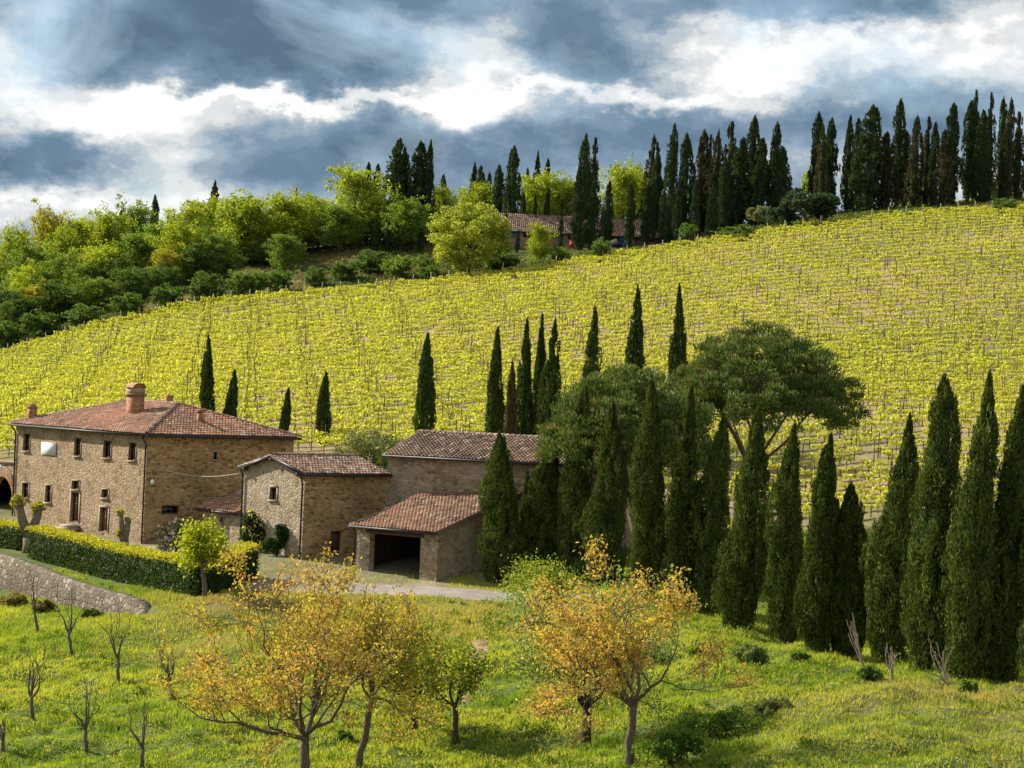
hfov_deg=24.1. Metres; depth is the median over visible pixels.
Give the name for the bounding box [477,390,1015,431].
vine row
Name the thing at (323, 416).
cypress tree
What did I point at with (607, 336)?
vine row
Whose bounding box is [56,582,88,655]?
pruned tree
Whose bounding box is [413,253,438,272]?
bush
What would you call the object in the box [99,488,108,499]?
window
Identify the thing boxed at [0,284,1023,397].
vine row
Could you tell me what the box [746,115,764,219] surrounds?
cypress tree
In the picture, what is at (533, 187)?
broadleaf tree
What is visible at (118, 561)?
hedge
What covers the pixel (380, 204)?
broadleaf tree
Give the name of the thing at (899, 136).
cypress tree
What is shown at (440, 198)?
broadleaf tree
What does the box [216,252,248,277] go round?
broadleaf tree
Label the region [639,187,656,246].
cypress tree
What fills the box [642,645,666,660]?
bush
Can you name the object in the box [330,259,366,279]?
bush
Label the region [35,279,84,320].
broadleaf tree
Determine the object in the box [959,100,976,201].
cypress tree
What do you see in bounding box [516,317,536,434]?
cypress tree
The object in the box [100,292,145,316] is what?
bush
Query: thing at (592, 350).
cypress tree
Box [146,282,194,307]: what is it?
bush
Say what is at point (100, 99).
sky
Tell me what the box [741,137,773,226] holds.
cypress tree
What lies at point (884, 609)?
cypress tree
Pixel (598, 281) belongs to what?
vine row
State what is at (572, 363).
vine row
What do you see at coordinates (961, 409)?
vine row
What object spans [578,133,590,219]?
cypress tree
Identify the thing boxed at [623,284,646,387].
cypress tree
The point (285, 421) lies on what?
cypress tree
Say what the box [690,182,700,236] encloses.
cypress tree
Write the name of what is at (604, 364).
vine row
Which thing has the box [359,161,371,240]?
cypress tree
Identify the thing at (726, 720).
bush
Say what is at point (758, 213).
bush
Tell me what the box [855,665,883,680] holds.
bush
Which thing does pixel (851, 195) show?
cypress tree
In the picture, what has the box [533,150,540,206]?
cypress tree
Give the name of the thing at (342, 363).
vine row
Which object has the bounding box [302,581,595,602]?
road
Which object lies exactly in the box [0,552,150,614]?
retaining wall
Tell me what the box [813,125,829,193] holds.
cypress tree
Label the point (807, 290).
vine row
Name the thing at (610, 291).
vine row
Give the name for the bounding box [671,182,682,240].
cypress tree
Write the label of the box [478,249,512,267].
bush
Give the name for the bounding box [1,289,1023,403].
vine row
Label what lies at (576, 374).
vine row
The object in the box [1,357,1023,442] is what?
vine row
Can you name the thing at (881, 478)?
vine row
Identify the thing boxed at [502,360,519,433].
cypress tree
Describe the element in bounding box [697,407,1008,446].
vine row
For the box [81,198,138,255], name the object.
broadleaf tree
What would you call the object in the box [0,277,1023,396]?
vine row
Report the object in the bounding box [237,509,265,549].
climbing rose
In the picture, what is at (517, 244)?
cypress tree
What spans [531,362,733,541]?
umbrella pine
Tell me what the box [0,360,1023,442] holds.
vine row
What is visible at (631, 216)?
cypress tree
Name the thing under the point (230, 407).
cypress tree
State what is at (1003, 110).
cypress tree
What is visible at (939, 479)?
cypress tree
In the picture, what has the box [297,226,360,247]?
broadleaf tree
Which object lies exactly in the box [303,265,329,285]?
bush
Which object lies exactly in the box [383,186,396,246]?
cypress tree
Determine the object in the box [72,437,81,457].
window
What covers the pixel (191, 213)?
broadleaf tree
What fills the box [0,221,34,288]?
broadleaf tree
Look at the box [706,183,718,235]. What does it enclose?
cypress tree
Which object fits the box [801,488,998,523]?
vine row
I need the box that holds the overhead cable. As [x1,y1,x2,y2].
[157,467,240,476]
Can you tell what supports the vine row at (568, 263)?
on the ground at (398, 568)
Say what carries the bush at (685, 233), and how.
on the ground at (398, 568)
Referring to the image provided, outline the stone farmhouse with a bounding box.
[8,383,301,543]
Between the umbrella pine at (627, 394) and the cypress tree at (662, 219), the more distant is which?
the cypress tree at (662, 219)
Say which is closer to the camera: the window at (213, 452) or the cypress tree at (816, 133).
the window at (213, 452)
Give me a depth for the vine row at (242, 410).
220.99 m
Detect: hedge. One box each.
[0,518,29,550]
[23,523,260,596]
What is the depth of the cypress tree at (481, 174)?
373.76 m
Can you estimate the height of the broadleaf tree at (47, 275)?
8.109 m
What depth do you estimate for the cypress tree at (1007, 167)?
359.58 m
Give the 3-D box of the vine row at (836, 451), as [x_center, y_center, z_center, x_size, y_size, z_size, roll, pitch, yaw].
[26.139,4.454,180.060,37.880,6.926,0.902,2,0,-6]
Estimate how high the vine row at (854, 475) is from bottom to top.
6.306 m
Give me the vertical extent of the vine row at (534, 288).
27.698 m
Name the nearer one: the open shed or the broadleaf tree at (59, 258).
the open shed
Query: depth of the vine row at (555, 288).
293.20 m
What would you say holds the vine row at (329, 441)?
on the ground at (398, 568)
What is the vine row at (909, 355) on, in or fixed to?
on the ground at (398, 568)
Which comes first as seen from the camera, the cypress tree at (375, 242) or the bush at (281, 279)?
the bush at (281, 279)
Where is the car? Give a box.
[611,239,623,247]
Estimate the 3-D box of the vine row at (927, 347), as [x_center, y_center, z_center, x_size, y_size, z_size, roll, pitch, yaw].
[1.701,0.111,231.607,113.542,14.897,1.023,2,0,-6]
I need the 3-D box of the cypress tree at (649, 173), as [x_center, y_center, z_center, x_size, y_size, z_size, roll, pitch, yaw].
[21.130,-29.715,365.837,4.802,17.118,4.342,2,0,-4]
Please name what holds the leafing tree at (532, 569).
on the ground at (398, 568)
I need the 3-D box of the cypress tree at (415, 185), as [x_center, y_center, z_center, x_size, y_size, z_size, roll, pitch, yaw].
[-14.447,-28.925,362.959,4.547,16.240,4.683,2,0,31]
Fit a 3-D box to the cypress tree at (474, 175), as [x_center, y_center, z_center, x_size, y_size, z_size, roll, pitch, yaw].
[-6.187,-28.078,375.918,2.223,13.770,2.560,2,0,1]
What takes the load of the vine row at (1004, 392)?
on the ground at (398, 568)
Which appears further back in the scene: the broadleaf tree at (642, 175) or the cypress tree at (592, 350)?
the broadleaf tree at (642, 175)
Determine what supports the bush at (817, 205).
on the ground at (398, 568)
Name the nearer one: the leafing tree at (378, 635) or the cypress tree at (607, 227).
the leafing tree at (378, 635)
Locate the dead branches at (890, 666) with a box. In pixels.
[885,646,897,679]
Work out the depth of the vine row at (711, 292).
276.31 m
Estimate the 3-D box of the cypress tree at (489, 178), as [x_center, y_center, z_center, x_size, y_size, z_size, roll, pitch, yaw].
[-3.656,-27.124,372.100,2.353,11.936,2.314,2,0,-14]
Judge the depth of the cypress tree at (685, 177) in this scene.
361.37 m
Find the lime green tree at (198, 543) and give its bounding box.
[170,509,236,597]
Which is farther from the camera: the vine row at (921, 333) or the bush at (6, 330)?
the bush at (6, 330)
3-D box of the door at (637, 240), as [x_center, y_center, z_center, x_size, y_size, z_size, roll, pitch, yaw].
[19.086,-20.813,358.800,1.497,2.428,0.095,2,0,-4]
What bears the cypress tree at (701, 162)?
on the ground at (398, 568)
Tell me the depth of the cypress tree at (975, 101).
365.80 m
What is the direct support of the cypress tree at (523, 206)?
on the ground at (398, 568)
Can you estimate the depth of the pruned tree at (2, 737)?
101.67 m
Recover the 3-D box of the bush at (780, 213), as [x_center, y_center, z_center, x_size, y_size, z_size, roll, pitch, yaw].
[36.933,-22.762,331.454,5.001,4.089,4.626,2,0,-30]
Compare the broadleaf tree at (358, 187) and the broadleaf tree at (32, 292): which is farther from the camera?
the broadleaf tree at (358, 187)
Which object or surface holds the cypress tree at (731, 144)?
on the ground at (398, 568)
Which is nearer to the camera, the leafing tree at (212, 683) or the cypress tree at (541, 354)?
the leafing tree at (212, 683)
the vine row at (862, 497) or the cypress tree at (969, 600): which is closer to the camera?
the cypress tree at (969, 600)
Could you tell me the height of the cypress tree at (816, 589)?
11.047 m
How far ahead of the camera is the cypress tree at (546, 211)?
361.69 m
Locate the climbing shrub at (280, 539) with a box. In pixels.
[261,523,288,555]
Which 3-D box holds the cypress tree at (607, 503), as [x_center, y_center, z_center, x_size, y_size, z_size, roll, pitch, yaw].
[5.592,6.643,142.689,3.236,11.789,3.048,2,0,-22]
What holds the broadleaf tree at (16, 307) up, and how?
on the ground at (398, 568)
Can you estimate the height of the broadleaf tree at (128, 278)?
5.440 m
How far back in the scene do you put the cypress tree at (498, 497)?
148.22 m
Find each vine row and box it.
[0,199,1023,353]
[0,206,1023,355]
[0,207,1023,360]
[0,211,1023,360]
[0,212,1023,364]
[0,213,1022,362]
[0,219,1023,366]
[0,225,1023,371]
[0,228,1023,373]
[0,238,1023,376]
[0,244,1023,385]
[0,251,1023,384]
[0,253,1023,387]
[0,255,1023,384]
[0,263,1023,389]
[0,271,1023,391]
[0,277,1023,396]
[0,281,1023,394]
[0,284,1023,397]
[0,292,1021,404]
[0,296,1023,402]
[0,303,1023,403]
[0,312,1023,412]
[0,320,1023,408]
[0,320,1023,410]
[0,328,1023,419]
[0,331,1023,417]
[0,339,1023,422]
[0,340,1023,421]
[0,343,1023,429]
[0,347,1023,428]
[0,354,1023,439]
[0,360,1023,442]
[0,364,1023,449]
[0,367,1023,446]
[0,370,1023,455]
[1,211,1022,362]
[1,233,1020,372]
[1,234,1023,375]
[1,260,1023,392]
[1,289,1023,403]
[1,305,1023,405]
[1,350,1023,431]
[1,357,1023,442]
[2,201,1023,355]
[2,221,1023,371]
[2,324,1023,412]
[5,267,1023,388]
[294,373,1023,450]
[317,376,1020,452]
[384,379,1018,441]
[397,382,1019,438]
[462,385,1021,431]
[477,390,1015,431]
[662,427,1007,478]
[665,435,1005,483]
[668,425,1006,472]
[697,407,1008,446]
[705,458,1003,496]
[708,401,1014,438]
[710,393,1015,432]
[712,403,1013,451]
[729,443,1005,497]
[730,408,1009,462]
[768,466,1001,501]
[768,479,1023,517]
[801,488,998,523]
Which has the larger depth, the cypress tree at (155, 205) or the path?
the cypress tree at (155, 205)
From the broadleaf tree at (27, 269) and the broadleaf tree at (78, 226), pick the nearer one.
the broadleaf tree at (27, 269)
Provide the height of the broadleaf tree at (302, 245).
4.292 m
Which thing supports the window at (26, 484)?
in the stone farmhouse
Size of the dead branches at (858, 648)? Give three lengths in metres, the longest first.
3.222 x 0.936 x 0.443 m
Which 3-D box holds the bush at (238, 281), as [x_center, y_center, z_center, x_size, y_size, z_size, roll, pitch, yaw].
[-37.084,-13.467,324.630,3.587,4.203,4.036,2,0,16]
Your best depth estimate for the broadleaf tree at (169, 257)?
337.16 m
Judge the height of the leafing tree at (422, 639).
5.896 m
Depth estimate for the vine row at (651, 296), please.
279.14 m
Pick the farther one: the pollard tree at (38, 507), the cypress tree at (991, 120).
the cypress tree at (991, 120)
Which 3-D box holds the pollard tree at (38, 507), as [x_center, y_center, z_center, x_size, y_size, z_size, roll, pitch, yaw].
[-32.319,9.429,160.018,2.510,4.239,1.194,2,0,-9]
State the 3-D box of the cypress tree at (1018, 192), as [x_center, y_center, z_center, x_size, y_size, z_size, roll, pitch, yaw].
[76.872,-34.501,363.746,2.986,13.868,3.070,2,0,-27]
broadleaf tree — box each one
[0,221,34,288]
[0,232,52,289]
[0,285,34,331]
[0,292,61,335]
[2,258,55,296]
[14,278,57,318]
[15,198,75,258]
[21,261,69,306]
[29,243,90,279]
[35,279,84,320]
[36,221,90,262]
[55,255,113,300]
[63,209,99,258]
[67,273,129,310]
[69,238,133,280]
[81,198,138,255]
[85,253,139,297]
[101,266,162,296]
[110,226,169,281]
[112,192,165,258]
[136,215,173,263]
[141,219,205,280]
[141,262,191,288]
[146,244,186,282]
[157,200,214,251]
[172,242,224,280]
[178,192,227,235]
[187,225,238,277]
[206,207,259,256]
[211,187,282,264]
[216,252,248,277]
[236,240,280,265]
[242,209,280,244]
[245,182,326,251]
[263,229,310,270]
[276,229,315,248]
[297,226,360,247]
[298,192,342,249]
[307,198,370,252]
[319,161,400,244]
[355,192,397,245]
[375,189,432,250]
[413,211,438,244]
[425,201,515,272]
[431,178,462,235]
[452,181,501,239]
[516,167,562,215]
[523,221,559,262]
[540,170,575,216]
[598,150,649,218]
[613,164,661,210]
[800,165,810,215]
[969,181,1023,197]
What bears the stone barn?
on the ground at (398, 568)
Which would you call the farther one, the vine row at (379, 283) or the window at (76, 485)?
the vine row at (379, 283)
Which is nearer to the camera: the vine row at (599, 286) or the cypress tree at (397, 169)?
the vine row at (599, 286)
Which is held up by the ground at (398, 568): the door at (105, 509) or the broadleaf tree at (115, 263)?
the broadleaf tree at (115, 263)
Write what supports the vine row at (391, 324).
on the ground at (398, 568)
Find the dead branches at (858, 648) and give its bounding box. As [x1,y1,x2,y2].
[846,613,864,666]
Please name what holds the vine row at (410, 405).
on the ground at (398, 568)
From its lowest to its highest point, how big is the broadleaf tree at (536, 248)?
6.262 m
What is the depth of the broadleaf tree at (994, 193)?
383.24 m
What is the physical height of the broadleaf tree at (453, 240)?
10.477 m
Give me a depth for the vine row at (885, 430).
185.00 m
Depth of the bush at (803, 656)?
111.77 m
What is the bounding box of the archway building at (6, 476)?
[0,460,13,491]
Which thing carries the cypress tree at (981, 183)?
on the ground at (398, 568)
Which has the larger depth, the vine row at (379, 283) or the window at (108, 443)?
the vine row at (379, 283)
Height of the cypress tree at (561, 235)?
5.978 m
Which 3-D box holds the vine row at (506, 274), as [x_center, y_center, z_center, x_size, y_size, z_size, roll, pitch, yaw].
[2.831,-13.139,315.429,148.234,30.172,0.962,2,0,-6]
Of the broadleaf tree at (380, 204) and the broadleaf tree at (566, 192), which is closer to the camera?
the broadleaf tree at (380, 204)
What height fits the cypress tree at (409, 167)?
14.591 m
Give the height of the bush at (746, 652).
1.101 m
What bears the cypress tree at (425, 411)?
on the ground at (398, 568)
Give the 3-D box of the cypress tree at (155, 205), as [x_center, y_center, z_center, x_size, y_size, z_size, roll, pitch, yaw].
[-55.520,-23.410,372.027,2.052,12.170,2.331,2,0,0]
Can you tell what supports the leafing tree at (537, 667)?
on the ground at (398, 568)
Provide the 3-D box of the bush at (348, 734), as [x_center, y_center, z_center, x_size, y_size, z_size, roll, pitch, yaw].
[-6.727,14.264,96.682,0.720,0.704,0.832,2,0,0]
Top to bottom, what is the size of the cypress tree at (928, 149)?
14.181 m
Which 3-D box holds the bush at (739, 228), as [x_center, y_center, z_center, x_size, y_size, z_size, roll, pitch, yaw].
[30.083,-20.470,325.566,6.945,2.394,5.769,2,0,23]
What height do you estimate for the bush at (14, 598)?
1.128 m
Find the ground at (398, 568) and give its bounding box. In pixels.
[0,204,1023,767]
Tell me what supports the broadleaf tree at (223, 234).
on the ground at (398, 568)
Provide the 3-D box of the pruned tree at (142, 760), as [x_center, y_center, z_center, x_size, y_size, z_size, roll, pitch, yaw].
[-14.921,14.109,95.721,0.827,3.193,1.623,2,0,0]
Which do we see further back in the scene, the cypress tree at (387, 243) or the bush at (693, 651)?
the cypress tree at (387, 243)
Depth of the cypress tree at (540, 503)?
148.79 m
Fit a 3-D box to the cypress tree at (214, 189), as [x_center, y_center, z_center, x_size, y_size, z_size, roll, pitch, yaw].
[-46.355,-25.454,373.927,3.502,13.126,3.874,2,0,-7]
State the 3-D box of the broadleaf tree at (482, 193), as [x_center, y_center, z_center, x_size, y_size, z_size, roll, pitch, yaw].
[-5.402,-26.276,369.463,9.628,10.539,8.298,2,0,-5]
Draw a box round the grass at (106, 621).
[0,501,1023,767]
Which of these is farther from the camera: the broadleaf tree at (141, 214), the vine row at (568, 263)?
the broadleaf tree at (141, 214)
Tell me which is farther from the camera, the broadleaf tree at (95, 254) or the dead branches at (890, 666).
the broadleaf tree at (95, 254)
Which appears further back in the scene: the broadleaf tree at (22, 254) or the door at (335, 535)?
the broadleaf tree at (22, 254)
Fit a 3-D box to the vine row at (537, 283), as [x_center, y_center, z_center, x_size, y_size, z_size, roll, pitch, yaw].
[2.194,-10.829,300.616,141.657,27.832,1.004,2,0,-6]
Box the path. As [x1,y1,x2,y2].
[458,639,489,702]
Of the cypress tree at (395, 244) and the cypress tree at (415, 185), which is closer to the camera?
the cypress tree at (395, 244)
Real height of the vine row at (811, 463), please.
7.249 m
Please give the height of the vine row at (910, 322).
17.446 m
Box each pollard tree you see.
[9,493,46,553]
[116,508,131,543]
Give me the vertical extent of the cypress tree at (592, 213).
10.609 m
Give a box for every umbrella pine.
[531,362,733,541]
[658,319,872,517]
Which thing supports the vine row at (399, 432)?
on the ground at (398, 568)
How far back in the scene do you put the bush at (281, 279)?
324.38 m
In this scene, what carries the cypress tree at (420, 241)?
on the ground at (398, 568)
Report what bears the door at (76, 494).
in the stone farmhouse
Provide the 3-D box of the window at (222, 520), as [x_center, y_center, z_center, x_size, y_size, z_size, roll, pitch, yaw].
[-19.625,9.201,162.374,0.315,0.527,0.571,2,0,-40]
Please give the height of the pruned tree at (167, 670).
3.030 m
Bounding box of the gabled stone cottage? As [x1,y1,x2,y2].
[237,452,391,559]
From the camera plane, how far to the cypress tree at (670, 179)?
357.30 m
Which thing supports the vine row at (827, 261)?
on the ground at (398, 568)
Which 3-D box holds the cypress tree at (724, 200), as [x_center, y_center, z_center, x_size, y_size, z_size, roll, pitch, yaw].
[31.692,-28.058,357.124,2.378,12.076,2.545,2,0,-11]
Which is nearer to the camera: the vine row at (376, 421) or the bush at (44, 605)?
the bush at (44, 605)
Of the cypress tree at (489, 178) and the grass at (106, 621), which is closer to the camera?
the grass at (106, 621)
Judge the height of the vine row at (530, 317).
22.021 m
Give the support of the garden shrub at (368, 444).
on the ground at (398, 568)
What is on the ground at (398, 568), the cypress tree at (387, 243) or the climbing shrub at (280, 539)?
the cypress tree at (387, 243)
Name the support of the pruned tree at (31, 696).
on the ground at (398, 568)
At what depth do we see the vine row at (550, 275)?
307.79 m
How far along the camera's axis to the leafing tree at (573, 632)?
82.63 m
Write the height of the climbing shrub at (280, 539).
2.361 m
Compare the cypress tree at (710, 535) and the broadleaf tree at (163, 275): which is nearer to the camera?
the cypress tree at (710, 535)
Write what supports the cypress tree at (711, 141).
on the ground at (398, 568)
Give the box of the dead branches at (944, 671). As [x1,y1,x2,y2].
[913,638,954,687]
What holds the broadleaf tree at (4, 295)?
on the ground at (398, 568)
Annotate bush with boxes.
[0,320,21,345]
[0,591,28,605]
[15,308,70,337]
[31,598,56,612]
[65,303,107,327]
[80,608,104,617]
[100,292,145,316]
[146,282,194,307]
[155,518,188,551]
[187,269,226,299]
[224,269,250,295]
[241,270,268,293]
[264,266,300,290]
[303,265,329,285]
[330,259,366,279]
[336,729,353,742]
[352,248,395,271]
[379,254,416,277]
[410,264,441,281]
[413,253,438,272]
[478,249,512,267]
[491,254,522,268]
[546,246,576,260]
[589,236,616,261]
[630,727,705,764]
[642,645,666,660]
[675,705,775,742]
[676,222,700,243]
[688,645,710,655]
[709,224,755,239]
[729,642,769,663]
[746,205,768,225]
[750,696,793,718]
[765,205,798,225]
[780,187,841,224]
[790,650,811,660]
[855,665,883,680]
[956,678,978,693]
[986,197,1020,212]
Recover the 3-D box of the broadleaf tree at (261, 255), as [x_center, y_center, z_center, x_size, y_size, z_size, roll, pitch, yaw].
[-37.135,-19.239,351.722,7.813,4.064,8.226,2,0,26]
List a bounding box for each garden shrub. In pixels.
[333,427,404,464]
[375,440,397,469]
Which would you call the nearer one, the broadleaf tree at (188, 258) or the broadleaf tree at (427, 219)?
the broadleaf tree at (188, 258)
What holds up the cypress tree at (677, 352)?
on the ground at (398, 568)
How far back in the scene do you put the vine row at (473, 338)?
263.89 m
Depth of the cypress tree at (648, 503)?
136.41 m
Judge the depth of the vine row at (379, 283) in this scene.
321.71 m
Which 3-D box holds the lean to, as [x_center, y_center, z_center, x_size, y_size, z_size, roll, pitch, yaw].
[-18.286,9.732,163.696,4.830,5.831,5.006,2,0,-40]
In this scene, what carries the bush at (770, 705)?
on the ground at (398, 568)
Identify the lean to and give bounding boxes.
[195,488,241,546]
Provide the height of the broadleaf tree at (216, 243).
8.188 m
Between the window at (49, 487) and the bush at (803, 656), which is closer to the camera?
the bush at (803, 656)
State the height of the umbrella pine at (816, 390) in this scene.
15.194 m
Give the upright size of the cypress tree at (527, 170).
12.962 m
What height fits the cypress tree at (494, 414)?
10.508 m
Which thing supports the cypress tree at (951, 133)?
on the ground at (398, 568)
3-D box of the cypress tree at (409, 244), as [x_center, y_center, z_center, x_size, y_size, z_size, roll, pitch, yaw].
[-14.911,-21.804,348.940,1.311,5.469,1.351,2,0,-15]
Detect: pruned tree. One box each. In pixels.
[0,715,6,752]
[20,642,48,719]
[29,568,38,632]
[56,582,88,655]
[61,672,111,752]
[98,608,130,680]
[128,700,150,767]
[155,644,176,699]
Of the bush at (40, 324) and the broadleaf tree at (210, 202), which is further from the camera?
the broadleaf tree at (210, 202)
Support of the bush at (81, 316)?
on the ground at (398, 568)
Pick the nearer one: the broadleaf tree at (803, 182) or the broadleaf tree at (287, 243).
the broadleaf tree at (287, 243)
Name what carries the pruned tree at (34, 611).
on the ground at (398, 568)
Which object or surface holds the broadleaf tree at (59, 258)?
on the ground at (398, 568)
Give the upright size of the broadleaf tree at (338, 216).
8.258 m
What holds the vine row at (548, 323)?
on the ground at (398, 568)
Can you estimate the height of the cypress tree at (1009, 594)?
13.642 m
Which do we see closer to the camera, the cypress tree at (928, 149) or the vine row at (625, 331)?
the vine row at (625, 331)
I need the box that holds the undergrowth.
[0,196,1023,353]
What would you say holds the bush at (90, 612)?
on the ground at (398, 568)
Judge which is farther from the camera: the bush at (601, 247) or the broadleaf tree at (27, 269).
the broadleaf tree at (27, 269)
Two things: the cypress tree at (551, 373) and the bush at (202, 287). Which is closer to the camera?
the cypress tree at (551, 373)
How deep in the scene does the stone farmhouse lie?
169.90 m
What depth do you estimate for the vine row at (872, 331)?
242.90 m
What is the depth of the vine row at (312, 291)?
318.68 m
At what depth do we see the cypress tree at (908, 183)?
367.56 m
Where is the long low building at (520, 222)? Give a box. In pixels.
[488,212,673,247]
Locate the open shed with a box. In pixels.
[348,491,521,581]
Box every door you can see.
[69,490,80,522]
[98,505,109,531]
[330,531,339,555]
[635,238,643,244]
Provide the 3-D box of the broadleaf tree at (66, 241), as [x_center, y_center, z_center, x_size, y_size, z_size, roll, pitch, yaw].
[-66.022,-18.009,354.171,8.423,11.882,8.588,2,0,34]
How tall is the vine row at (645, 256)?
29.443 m
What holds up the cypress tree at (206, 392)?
on the ground at (398, 568)
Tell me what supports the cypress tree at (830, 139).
on the ground at (398, 568)
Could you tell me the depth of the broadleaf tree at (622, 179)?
364.57 m
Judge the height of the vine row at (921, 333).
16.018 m
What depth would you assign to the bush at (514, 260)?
326.49 m
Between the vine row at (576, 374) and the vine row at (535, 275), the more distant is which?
the vine row at (535, 275)
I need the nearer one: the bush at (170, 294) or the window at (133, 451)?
the window at (133, 451)
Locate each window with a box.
[21,432,30,452]
[21,481,29,499]
[43,484,51,503]
[69,479,79,490]
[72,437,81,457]
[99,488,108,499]
[101,439,111,459]
[126,441,136,461]
[162,505,177,513]
[212,451,219,460]
[217,516,223,523]
[267,485,277,501]
[509,232,516,236]
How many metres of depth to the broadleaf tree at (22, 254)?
350.72 m
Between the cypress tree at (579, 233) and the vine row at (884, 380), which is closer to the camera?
the vine row at (884, 380)
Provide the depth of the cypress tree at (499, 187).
367.60 m
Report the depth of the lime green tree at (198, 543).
136.96 m
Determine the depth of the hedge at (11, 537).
162.16 m
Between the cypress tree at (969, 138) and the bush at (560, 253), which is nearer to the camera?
the bush at (560, 253)
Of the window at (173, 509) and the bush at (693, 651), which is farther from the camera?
the window at (173, 509)
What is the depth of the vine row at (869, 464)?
174.98 m
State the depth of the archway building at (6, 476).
180.56 m
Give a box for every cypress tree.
[149,194,159,223]
[198,333,215,410]
[208,180,222,226]
[222,369,238,416]
[279,387,291,430]
[315,371,331,443]
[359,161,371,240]
[371,217,380,250]
[372,163,381,238]
[381,138,409,210]
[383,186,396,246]
[384,218,391,249]
[392,224,399,250]
[402,153,410,192]
[404,140,426,239]
[405,217,412,250]
[412,332,436,431]
[416,226,424,251]
[422,139,435,242]
[436,174,449,236]
[468,161,476,192]
[475,165,487,233]
[477,430,530,583]
[484,171,493,236]
[484,326,505,432]
[489,164,506,213]
[502,145,522,213]
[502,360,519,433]
[514,229,519,252]
[514,436,562,578]
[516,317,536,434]
[516,469,531,557]
[520,191,526,213]
[525,167,529,208]
[531,312,546,434]
[532,194,537,214]
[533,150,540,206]
[536,317,561,435]
[543,188,550,215]
[544,158,550,184]
[551,385,596,583]
[557,211,563,246]
[569,168,587,250]
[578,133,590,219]
[578,398,628,586]
[580,306,602,425]
[585,179,598,249]
[588,137,600,217]
[597,181,613,244]
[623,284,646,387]
[624,183,637,247]
[626,379,668,598]
[637,134,663,219]
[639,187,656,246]
[649,151,662,232]
[657,190,668,242]
[658,383,705,605]
[661,122,679,242]
[667,282,688,396]
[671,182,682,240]
[678,132,695,226]
[686,411,731,612]
[687,129,712,232]
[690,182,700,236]
[704,129,723,230]
[704,134,714,231]
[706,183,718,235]
[710,405,771,630]
[717,155,731,231]
[719,121,736,227]
[727,137,752,228]
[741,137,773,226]
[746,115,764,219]
[760,420,809,644]
[765,122,781,206]
[770,145,793,221]
[792,432,844,650]
[802,111,827,193]
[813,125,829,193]
[819,481,872,658]
[825,116,840,195]
[840,115,854,210]
[846,117,864,211]
[848,103,884,210]
[858,411,919,665]
[876,130,904,209]
[892,98,908,206]
[899,132,910,205]
[899,372,965,672]
[903,114,925,205]
[918,116,931,204]
[925,122,940,204]
[931,138,956,205]
[938,102,962,203]
[939,369,1005,679]
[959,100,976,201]
[968,109,993,201]
[971,90,979,200]
[978,383,1023,682]
[985,92,996,198]
[995,96,1007,199]
[998,97,1016,200]
[1011,111,1023,199]
[1015,619,1023,670]
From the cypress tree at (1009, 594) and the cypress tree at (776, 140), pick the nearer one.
the cypress tree at (1009, 594)
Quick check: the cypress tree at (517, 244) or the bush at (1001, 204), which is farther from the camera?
the cypress tree at (517, 244)
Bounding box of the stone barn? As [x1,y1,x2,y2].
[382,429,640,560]
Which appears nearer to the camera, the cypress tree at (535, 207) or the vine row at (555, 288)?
the vine row at (555, 288)
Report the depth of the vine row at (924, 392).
202.98 m
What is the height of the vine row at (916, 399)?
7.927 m
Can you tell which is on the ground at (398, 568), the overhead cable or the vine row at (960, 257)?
the vine row at (960, 257)
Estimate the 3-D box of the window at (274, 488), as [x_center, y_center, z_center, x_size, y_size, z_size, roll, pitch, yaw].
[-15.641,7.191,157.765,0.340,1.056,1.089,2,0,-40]
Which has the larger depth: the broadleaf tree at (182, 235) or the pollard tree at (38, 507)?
the broadleaf tree at (182, 235)
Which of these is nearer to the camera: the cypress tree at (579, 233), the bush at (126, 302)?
the bush at (126, 302)
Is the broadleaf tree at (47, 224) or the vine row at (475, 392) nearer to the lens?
the vine row at (475, 392)
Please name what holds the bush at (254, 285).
on the ground at (398, 568)
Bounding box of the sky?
[0,0,1023,259]
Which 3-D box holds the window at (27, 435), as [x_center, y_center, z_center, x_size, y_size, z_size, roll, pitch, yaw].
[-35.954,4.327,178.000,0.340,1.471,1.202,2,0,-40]
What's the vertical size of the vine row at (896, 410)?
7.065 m
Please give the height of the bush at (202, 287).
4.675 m
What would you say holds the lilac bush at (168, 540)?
on the ground at (398, 568)
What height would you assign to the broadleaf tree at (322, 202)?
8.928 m
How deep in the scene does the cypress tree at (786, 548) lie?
126.48 m
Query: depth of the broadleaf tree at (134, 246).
344.48 m
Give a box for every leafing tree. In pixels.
[145,535,424,767]
[333,580,457,767]
[354,600,458,733]
[412,631,507,744]
[486,557,693,744]
[492,548,591,635]
[500,534,774,767]
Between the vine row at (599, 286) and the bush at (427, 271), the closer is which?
the vine row at (599, 286)
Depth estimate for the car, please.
352.45 m
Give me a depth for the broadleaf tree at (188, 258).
338.88 m
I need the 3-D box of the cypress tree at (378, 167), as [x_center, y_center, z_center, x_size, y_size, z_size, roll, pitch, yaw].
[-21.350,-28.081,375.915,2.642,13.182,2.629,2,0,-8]
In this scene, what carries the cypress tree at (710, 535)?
on the ground at (398, 568)
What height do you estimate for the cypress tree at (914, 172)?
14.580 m
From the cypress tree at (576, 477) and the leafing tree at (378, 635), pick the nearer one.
the leafing tree at (378, 635)
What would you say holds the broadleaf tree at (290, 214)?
on the ground at (398, 568)
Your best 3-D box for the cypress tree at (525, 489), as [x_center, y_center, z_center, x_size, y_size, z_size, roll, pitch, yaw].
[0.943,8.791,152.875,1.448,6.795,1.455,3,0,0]
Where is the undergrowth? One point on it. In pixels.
(851, 213)
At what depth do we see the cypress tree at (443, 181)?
374.75 m

